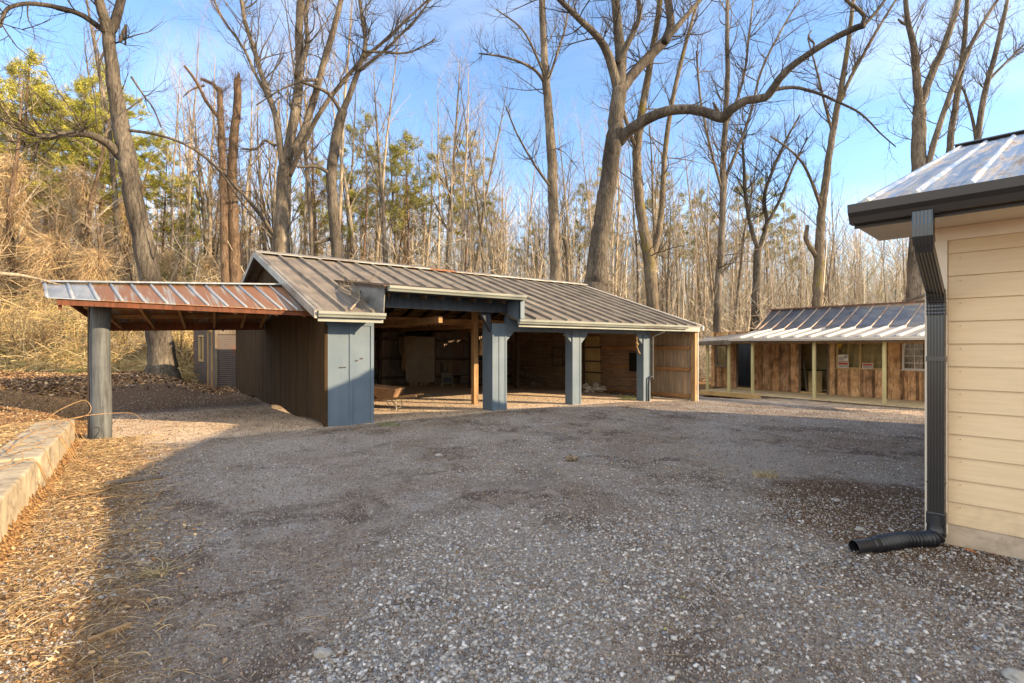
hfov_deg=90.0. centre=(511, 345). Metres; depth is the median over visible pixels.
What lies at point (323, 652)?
pale stone
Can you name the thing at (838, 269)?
woodland tree
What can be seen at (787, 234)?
woodland tree
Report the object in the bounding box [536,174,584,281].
woodland tree
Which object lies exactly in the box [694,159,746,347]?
woodland tree
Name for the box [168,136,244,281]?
woodland tree
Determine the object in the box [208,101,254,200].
woodland tree
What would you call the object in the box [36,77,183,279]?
pine tree
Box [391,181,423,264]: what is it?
dead top pine
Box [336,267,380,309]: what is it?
fallen branch
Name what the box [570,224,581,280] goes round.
woodland tree
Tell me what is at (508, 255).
woodland tree
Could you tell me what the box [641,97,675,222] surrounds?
woodland tree
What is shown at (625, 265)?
woodland tree
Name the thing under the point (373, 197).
pine tree
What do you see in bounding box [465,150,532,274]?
woodland tree
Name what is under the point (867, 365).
notice
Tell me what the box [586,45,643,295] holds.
woodland tree
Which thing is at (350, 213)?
woodland tree
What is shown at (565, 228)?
woodland tree
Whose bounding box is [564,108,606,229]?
woodland tree
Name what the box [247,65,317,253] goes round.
woodland tree
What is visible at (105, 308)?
carport
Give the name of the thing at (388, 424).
grass tuft
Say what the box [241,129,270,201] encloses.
woodland tree
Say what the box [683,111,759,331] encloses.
woodland tree
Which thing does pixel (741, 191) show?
pine tree
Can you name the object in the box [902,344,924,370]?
window
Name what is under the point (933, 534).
drain pipe
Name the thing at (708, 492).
gravel
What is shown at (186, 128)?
woodland tree
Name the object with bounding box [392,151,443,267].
woodland tree
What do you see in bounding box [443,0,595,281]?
straight tree
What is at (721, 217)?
slender tree
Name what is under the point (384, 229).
woodland tree
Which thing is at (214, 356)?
tin shed
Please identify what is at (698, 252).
woodland tree
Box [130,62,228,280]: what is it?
woodland tree
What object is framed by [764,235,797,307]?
woodland tree
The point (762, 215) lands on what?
tree
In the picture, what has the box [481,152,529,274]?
woodland tree
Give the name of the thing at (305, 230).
woodland tree
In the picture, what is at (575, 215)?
woodland tree
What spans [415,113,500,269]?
woodland tree
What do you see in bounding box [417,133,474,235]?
pine tree
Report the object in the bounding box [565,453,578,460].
dry clump
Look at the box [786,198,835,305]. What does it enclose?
woodland tree
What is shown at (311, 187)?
woodland tree
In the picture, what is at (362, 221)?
woodland tree
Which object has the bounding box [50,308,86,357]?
bare shrub
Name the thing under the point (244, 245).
woodland tree
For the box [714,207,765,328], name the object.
woodland tree
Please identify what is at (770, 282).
woodland tree
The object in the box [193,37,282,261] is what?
woodland tree
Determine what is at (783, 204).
pine tree
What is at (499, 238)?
pine tree
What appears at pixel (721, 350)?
window
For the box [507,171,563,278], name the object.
woodland tree
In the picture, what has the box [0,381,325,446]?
leaf scraps
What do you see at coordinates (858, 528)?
pale stone
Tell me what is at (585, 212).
tree
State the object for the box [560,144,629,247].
woodland tree
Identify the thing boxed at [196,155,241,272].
dead top pine
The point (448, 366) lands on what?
workbench
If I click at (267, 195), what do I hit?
woodland tree
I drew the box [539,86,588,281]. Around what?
woodland tree
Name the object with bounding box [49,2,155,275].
woodland tree
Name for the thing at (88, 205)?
vine hung tree
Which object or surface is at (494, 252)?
woodland tree
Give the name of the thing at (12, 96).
pine tree
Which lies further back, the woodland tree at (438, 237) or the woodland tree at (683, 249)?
the woodland tree at (683, 249)
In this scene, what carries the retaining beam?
on the ground
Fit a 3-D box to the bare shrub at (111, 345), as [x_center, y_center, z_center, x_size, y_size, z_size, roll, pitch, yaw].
[-17.278,-0.334,22.286,2.833,3.159,3.436,1,2,11]
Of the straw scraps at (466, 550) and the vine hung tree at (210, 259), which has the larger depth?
the vine hung tree at (210, 259)
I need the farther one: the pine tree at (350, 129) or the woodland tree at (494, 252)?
the woodland tree at (494, 252)
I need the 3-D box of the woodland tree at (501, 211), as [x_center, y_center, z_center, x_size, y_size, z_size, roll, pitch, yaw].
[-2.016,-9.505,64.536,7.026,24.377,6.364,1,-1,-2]
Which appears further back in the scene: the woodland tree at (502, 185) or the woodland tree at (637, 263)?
the woodland tree at (502, 185)
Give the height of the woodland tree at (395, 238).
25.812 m
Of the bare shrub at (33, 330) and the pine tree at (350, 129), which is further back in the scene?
the pine tree at (350, 129)
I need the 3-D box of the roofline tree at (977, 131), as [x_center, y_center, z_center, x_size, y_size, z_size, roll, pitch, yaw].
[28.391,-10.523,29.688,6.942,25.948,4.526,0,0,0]
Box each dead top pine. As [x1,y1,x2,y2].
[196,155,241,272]
[202,109,265,271]
[294,132,338,255]
[319,144,372,259]
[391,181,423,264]
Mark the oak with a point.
(618, 135)
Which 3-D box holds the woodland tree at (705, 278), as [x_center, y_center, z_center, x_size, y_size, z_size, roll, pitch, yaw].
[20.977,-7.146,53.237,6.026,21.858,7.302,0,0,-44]
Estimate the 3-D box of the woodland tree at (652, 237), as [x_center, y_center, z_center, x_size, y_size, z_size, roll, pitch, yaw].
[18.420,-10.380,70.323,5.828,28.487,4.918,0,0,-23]
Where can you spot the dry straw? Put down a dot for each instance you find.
(84, 511)
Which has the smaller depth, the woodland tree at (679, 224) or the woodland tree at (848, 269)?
the woodland tree at (679, 224)
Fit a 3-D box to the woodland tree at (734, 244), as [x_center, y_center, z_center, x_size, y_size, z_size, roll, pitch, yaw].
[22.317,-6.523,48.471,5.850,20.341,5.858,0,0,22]
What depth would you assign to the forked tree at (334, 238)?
26.78 m
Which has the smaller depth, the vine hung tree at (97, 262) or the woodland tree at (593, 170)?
the vine hung tree at (97, 262)
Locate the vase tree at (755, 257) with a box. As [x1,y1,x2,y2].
[692,66,831,330]
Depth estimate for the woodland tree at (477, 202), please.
45.68 m
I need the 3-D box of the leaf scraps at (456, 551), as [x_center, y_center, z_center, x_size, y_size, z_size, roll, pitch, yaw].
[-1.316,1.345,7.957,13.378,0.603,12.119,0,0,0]
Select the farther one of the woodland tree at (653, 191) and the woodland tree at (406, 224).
the woodland tree at (406, 224)
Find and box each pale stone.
[312,647,332,658]
[854,526,866,530]
[1001,667,1023,682]
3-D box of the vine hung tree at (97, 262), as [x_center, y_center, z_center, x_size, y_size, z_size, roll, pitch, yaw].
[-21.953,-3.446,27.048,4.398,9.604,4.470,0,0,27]
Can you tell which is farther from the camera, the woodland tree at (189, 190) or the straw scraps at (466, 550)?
the woodland tree at (189, 190)
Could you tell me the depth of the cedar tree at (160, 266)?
32.75 m
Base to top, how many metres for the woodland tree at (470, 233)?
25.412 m
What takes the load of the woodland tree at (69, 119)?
on the ground
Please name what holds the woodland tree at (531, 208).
on the ground
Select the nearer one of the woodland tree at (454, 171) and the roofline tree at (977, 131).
the roofline tree at (977, 131)
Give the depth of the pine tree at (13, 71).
34.41 m
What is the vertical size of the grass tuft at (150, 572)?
0.052 m
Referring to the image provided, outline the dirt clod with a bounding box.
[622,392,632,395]
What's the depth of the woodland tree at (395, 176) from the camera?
64.79 m
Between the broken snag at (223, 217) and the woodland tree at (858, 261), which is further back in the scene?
the woodland tree at (858, 261)
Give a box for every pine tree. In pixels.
[0,45,91,286]
[0,58,73,273]
[0,80,43,187]
[0,81,95,230]
[9,77,142,248]
[35,58,165,273]
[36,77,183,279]
[118,140,207,262]
[154,175,200,280]
[162,182,218,278]
[291,157,336,235]
[313,162,367,258]
[338,107,401,260]
[353,140,410,249]
[368,129,435,263]
[376,127,445,264]
[386,186,435,264]
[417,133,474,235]
[443,127,504,270]
[453,198,491,266]
[471,207,514,272]
[508,217,549,277]
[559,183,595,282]
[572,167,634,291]
[628,195,679,263]
[644,171,695,267]
[673,187,732,322]
[680,202,733,313]
[726,172,781,321]
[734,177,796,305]
[765,201,809,305]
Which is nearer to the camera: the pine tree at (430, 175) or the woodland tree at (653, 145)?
the pine tree at (430, 175)
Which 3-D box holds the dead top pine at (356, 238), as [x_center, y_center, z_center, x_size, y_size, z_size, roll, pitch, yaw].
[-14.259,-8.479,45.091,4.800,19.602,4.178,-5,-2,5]
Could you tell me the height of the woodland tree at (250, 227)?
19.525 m
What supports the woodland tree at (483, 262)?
on the ground
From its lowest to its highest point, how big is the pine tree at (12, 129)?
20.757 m
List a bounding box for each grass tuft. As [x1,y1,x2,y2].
[119,557,183,578]
[378,422,399,425]
[616,395,636,399]
[747,468,779,478]
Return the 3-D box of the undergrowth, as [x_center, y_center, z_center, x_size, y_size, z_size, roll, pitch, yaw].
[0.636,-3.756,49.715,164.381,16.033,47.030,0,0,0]
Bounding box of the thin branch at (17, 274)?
[0,272,60,284]
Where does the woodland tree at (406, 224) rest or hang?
on the ground
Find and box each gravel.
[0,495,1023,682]
[22,387,924,511]
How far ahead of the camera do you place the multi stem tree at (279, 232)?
28.66 m
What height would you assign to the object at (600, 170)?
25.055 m
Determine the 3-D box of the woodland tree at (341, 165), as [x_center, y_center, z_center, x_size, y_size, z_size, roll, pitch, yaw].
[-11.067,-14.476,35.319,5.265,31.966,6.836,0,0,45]
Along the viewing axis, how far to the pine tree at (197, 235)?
49.77 m
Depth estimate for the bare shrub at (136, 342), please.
22.33 m
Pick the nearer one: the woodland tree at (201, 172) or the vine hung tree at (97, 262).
the vine hung tree at (97, 262)
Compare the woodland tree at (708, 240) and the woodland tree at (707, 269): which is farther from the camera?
the woodland tree at (707, 269)
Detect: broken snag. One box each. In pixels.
[173,52,257,285]
[204,50,265,285]
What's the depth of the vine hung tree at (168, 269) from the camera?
33.07 m
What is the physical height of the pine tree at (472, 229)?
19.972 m
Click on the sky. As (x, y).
(857, 161)
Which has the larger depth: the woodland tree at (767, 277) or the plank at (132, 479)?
the woodland tree at (767, 277)
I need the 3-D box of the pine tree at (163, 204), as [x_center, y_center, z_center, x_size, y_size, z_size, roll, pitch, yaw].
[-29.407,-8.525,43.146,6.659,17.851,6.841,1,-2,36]
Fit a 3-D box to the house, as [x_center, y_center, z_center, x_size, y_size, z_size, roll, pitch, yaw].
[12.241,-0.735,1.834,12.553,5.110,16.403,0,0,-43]
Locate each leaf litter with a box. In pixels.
[0,365,512,398]
[0,380,201,682]
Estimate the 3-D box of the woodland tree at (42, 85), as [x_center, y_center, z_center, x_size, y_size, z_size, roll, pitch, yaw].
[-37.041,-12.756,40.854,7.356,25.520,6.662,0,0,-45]
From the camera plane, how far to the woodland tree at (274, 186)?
37.53 m
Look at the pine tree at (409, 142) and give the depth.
47.85 m
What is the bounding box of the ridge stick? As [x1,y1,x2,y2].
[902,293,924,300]
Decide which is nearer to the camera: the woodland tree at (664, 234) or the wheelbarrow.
the wheelbarrow
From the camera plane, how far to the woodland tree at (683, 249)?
65.42 m
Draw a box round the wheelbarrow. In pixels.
[374,384,423,410]
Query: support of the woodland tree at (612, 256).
on the ground
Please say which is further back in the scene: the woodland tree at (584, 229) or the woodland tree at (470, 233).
the woodland tree at (584, 229)
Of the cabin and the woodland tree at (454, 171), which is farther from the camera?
the woodland tree at (454, 171)
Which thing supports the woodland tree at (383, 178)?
on the ground
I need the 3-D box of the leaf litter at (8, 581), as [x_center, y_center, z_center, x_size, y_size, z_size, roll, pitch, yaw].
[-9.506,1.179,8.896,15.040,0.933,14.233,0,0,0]
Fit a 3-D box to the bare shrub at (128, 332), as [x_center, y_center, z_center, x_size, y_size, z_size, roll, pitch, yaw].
[-16.410,-0.907,23.254,5.656,4.324,4.362,0,0,3]
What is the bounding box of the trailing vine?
[0,400,154,499]
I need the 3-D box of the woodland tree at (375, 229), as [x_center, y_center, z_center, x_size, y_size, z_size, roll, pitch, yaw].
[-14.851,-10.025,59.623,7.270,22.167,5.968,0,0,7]
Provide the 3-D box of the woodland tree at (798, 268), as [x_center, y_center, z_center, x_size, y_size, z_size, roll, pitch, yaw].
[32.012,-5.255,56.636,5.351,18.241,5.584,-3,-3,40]
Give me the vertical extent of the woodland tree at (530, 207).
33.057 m
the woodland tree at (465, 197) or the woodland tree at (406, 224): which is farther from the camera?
the woodland tree at (406, 224)
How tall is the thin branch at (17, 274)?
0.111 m
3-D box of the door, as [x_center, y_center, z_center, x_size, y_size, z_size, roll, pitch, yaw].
[-11.940,0.595,20.313,0.050,2.150,0.606,0,0,-43]
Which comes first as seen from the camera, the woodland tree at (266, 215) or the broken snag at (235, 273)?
the broken snag at (235, 273)
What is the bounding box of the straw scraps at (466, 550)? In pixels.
[0,404,1022,682]
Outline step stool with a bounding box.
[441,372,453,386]
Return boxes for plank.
[105,475,161,484]
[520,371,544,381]
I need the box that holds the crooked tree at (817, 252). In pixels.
[758,0,902,306]
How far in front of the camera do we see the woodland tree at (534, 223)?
61.21 m
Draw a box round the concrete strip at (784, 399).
[732,397,808,400]
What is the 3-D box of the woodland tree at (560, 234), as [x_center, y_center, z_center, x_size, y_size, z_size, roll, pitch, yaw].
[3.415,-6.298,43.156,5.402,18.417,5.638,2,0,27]
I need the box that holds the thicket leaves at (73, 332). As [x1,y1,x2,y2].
[0,278,200,377]
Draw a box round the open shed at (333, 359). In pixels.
[222,250,703,426]
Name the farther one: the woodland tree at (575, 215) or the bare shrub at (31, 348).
the woodland tree at (575, 215)
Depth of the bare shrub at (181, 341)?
23.20 m
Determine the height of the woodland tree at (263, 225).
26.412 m
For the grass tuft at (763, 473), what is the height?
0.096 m
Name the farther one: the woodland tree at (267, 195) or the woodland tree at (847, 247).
the woodland tree at (847, 247)
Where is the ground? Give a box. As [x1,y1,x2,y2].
[0,372,1023,682]
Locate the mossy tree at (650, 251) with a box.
[573,0,735,309]
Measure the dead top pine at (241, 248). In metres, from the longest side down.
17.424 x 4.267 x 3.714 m
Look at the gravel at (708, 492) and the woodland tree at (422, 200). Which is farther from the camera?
the woodland tree at (422, 200)
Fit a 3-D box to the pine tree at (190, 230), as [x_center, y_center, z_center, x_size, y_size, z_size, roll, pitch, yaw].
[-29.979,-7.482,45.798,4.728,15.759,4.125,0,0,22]
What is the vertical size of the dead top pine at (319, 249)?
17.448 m
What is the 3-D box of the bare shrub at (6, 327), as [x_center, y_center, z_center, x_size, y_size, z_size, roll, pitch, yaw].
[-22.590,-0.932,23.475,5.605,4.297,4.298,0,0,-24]
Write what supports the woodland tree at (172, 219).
on the ground
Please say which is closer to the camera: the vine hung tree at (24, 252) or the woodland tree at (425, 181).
the vine hung tree at (24, 252)
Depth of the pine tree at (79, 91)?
32.25 m
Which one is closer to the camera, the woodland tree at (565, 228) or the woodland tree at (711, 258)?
the woodland tree at (711, 258)
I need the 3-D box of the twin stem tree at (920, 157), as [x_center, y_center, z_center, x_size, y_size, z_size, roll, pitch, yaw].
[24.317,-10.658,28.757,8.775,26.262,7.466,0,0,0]
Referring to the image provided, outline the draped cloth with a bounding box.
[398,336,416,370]
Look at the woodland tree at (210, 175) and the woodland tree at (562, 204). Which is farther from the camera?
the woodland tree at (562, 204)
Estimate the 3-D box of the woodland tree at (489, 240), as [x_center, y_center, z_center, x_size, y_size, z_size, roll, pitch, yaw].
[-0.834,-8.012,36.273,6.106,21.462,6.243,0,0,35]
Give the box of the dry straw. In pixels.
[0,419,244,682]
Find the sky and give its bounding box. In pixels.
[0,0,1023,320]
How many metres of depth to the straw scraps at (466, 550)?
3.83 m
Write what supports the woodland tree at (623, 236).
on the ground
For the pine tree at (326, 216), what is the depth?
38.34 m
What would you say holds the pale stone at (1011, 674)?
on the ground
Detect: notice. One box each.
[838,355,847,360]
[838,362,848,367]
[862,363,872,368]
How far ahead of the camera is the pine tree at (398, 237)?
57.25 m
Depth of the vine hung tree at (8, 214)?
27.83 m
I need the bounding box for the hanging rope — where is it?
[635,333,640,353]
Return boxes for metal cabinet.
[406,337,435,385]
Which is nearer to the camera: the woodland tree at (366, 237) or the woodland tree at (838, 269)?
the woodland tree at (366, 237)
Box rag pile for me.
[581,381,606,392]
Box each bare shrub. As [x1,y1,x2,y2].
[0,277,87,364]
[0,279,85,361]
[0,293,64,352]
[4,297,74,359]
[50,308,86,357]
[53,311,144,364]
[100,274,192,361]
[112,331,173,361]
[144,331,193,375]
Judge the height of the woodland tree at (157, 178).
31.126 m
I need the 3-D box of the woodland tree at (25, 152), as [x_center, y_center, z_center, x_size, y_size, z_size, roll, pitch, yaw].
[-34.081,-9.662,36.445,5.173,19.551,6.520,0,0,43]
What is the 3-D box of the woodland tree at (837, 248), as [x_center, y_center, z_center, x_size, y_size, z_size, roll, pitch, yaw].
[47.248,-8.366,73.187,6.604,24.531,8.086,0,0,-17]
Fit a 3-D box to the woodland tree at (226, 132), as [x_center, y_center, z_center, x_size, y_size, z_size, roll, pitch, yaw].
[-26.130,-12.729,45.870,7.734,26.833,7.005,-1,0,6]
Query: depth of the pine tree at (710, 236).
66.87 m
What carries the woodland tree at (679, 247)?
on the ground
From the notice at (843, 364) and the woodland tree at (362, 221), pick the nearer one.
the notice at (843, 364)
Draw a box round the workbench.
[440,361,482,383]
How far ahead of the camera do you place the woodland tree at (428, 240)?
47.71 m
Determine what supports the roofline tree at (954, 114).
on the ground
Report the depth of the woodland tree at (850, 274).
68.18 m
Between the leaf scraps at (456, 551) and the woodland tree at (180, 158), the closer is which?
the leaf scraps at (456, 551)
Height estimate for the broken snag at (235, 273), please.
17.156 m
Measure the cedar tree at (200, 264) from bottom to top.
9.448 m
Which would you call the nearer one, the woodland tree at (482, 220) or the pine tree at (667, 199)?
the woodland tree at (482, 220)
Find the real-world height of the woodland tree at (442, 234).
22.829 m
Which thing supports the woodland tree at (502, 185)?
on the ground
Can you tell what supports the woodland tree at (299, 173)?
on the ground
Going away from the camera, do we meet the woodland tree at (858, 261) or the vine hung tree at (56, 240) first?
the vine hung tree at (56, 240)
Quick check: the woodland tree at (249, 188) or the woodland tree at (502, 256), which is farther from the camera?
the woodland tree at (249, 188)
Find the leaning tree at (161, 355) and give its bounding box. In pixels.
[0,0,279,379]
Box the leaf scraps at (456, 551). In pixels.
[4,403,996,679]
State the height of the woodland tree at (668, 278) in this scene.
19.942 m
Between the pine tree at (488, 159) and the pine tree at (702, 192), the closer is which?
the pine tree at (488, 159)
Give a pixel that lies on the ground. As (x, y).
(18, 526)
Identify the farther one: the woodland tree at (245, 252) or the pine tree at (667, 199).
the pine tree at (667, 199)
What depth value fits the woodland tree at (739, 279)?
43.23 m
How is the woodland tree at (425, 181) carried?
on the ground
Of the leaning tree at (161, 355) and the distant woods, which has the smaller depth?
the leaning tree at (161, 355)
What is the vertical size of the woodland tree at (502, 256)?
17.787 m
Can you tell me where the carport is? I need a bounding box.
[41,280,311,439]
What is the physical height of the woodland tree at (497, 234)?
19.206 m
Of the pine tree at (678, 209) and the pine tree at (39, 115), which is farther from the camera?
the pine tree at (678, 209)
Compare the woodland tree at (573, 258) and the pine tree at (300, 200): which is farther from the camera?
the woodland tree at (573, 258)
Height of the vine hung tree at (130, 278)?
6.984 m
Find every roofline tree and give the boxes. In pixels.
[921,0,1023,139]
[926,0,1000,158]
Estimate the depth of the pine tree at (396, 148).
42.82 m
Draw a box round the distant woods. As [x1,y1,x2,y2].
[33,134,908,376]
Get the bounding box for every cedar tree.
[158,261,174,281]
[161,233,200,281]
[181,248,220,281]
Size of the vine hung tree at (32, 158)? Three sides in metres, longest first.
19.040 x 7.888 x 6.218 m
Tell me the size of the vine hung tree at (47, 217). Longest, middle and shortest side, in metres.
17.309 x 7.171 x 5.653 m
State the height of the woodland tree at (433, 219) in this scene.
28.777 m
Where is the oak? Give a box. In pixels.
[488,0,915,292]
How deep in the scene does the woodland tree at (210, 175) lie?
39.97 m
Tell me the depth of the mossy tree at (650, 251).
26.86 m
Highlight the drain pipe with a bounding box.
[848,511,946,553]
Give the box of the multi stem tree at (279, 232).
[170,0,442,252]
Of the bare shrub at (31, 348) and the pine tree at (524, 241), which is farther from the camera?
the pine tree at (524, 241)
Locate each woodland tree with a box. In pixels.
[0,30,74,185]
[0,75,68,268]
[31,64,79,229]
[48,44,148,247]
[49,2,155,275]
[70,24,139,276]
[77,0,195,280]
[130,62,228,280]
[133,61,206,261]
[134,111,167,251]
[141,15,205,279]
[145,149,213,270]
[149,1,213,281]
[149,26,259,274]
[152,57,211,260]
[163,71,246,280]
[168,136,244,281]
[170,79,219,262]
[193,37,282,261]
[201,67,267,183]
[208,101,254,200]
[217,102,295,229]
[217,153,266,272]
[217,169,270,256]
[237,72,277,250]
[237,134,270,268]
[240,121,293,250]
[240,124,272,247]
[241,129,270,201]
[246,135,273,249]
[247,39,349,208]
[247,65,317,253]
[250,1,330,228]
[258,166,318,253]
[263,0,366,255]
[267,0,329,254]
[279,30,392,259]
[295,128,324,245]
[298,75,326,255]
[312,0,388,226]
[318,66,384,258]
[338,167,364,258]
[344,160,408,262]
[345,128,415,255]
[345,183,380,261]
[347,117,377,256]
[349,45,416,262]
[353,0,423,261]
[367,95,435,263]
[367,125,403,247]
[367,198,392,258]
[373,141,433,264]
[387,54,465,268]
[389,105,452,266]
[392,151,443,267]
[398,119,446,264]
[405,148,434,255]
[407,36,515,270]
[415,37,486,269]
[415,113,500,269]
[425,181,445,264]
[429,191,457,268]
[437,125,498,271]
[439,61,521,272]
[442,49,532,272]
[447,163,498,272]
[450,90,539,273]
[456,165,507,273]
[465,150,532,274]
[473,201,514,274]
[475,148,535,275]
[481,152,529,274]
[483,203,502,272]
[484,156,514,227]
[488,219,523,274]
[491,179,525,258]
[493,182,535,276]
[506,103,546,268]
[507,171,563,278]
[514,186,561,274]
[517,180,548,278]
[520,170,545,261]
[522,174,581,280]
[524,121,589,234]
[526,149,590,278]
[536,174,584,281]
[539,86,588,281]
[558,96,644,228]
[559,177,586,264]
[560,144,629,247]
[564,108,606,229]
[567,179,587,278]
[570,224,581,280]
[572,138,642,294]
[573,96,628,229]
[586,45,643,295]
[607,228,635,285]
[608,181,660,298]
[608,220,644,299]
[611,185,631,280]
[617,92,686,309]
[618,121,672,303]
[629,159,687,287]
[629,202,640,297]
[632,181,659,310]
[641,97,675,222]
[642,96,704,332]
[644,122,685,313]
[644,129,690,315]
[660,186,709,313]
[666,153,739,314]
[668,176,696,320]
[668,186,687,302]
[669,177,741,372]
[671,177,738,347]
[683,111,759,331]
[685,157,747,291]
[690,195,725,329]
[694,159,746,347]
[709,120,779,331]
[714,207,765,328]
[717,179,777,331]
[727,151,774,318]
[746,239,791,316]
[747,220,785,316]
[747,224,781,314]
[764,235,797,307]
[774,191,809,306]
[775,178,813,306]
[775,218,814,305]
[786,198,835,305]
[803,163,861,304]
[806,209,856,300]
[824,212,867,302]
[825,238,851,302]
[826,206,875,296]
[826,230,860,304]
[831,233,873,303]
[838,222,885,297]
[876,239,904,300]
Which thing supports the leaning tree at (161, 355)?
on the ground
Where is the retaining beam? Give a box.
[0,419,74,540]
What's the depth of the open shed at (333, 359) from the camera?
14.33 m
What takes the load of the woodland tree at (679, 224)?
on the ground
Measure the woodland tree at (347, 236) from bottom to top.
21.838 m
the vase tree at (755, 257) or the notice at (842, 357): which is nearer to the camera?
the notice at (842, 357)
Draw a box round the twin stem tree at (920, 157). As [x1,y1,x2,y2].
[862,0,1022,300]
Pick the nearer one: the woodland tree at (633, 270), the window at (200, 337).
the window at (200, 337)
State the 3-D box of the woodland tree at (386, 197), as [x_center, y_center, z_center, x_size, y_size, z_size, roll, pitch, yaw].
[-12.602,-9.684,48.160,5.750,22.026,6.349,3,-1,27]
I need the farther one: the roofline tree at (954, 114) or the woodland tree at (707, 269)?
the woodland tree at (707, 269)
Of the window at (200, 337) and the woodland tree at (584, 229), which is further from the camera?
the woodland tree at (584, 229)
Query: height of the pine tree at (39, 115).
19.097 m
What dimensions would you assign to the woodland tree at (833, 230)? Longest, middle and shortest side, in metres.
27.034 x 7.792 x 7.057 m
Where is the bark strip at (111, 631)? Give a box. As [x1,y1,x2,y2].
[87,622,131,643]
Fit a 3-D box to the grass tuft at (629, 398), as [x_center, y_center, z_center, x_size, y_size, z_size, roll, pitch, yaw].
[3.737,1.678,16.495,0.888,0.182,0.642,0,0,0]
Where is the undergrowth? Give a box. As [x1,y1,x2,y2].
[1,212,903,380]
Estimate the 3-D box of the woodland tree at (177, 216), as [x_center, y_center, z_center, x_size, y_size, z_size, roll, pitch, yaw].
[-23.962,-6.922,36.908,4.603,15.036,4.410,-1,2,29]
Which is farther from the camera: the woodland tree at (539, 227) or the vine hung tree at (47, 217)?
the woodland tree at (539, 227)
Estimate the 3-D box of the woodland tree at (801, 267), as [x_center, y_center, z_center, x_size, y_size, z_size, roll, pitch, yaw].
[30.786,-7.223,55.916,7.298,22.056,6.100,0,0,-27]
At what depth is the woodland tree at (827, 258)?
58.35 m
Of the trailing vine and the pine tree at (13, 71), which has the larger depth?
the pine tree at (13, 71)
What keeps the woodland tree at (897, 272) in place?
on the ground
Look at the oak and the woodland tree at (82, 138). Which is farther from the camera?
the woodland tree at (82, 138)
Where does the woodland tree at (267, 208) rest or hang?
on the ground
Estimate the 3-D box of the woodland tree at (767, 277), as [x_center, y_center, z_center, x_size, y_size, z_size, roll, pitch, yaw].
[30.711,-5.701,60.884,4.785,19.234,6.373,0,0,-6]
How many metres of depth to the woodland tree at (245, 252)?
50.71 m
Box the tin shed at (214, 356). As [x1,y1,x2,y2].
[193,330,235,387]
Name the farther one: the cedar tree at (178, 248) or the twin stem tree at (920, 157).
the cedar tree at (178, 248)
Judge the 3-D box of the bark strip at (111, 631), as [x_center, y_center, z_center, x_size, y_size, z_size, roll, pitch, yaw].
[-2.265,1.617,2.885,0.030,0.025,0.200,0,0,33]
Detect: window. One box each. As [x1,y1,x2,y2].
[198,335,203,361]
[716,345,726,366]
[835,344,881,369]
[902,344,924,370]
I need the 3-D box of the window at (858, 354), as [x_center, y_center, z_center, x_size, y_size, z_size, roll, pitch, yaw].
[13.656,0.405,20.067,0.130,1.090,1.740,0,0,-37]
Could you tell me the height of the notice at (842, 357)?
0.260 m
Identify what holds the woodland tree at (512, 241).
on the ground
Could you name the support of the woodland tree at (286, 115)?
on the ground
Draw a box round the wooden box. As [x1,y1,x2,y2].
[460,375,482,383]
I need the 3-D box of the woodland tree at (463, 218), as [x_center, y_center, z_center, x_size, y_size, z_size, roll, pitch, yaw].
[-4.106,-9.926,36.326,8.395,25.273,6.818,0,0,10]
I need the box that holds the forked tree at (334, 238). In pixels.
[259,0,454,258]
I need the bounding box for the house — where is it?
[847,129,1023,559]
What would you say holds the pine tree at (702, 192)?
on the ground
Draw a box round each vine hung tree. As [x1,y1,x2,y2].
[0,56,58,326]
[0,82,66,291]
[0,165,89,329]
[0,184,43,294]
[17,87,159,311]
[17,151,94,283]
[47,187,131,347]
[91,142,174,280]
[117,237,137,284]
[157,202,207,284]
[185,230,220,281]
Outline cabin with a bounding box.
[698,300,924,409]
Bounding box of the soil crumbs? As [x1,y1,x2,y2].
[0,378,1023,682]
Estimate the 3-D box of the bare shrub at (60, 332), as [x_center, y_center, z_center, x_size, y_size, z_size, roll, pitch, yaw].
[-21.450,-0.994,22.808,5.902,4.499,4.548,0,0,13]
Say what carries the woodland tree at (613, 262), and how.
on the ground
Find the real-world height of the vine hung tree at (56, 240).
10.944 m
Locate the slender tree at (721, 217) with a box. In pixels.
[649,0,843,331]
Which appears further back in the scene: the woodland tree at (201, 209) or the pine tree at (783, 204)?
the pine tree at (783, 204)
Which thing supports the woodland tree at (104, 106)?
on the ground
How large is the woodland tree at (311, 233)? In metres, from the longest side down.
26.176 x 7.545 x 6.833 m
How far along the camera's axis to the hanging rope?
15.74 m
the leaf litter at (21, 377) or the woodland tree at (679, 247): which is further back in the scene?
the woodland tree at (679, 247)
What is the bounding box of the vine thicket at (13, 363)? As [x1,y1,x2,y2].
[0,265,434,383]
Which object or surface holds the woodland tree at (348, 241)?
on the ground

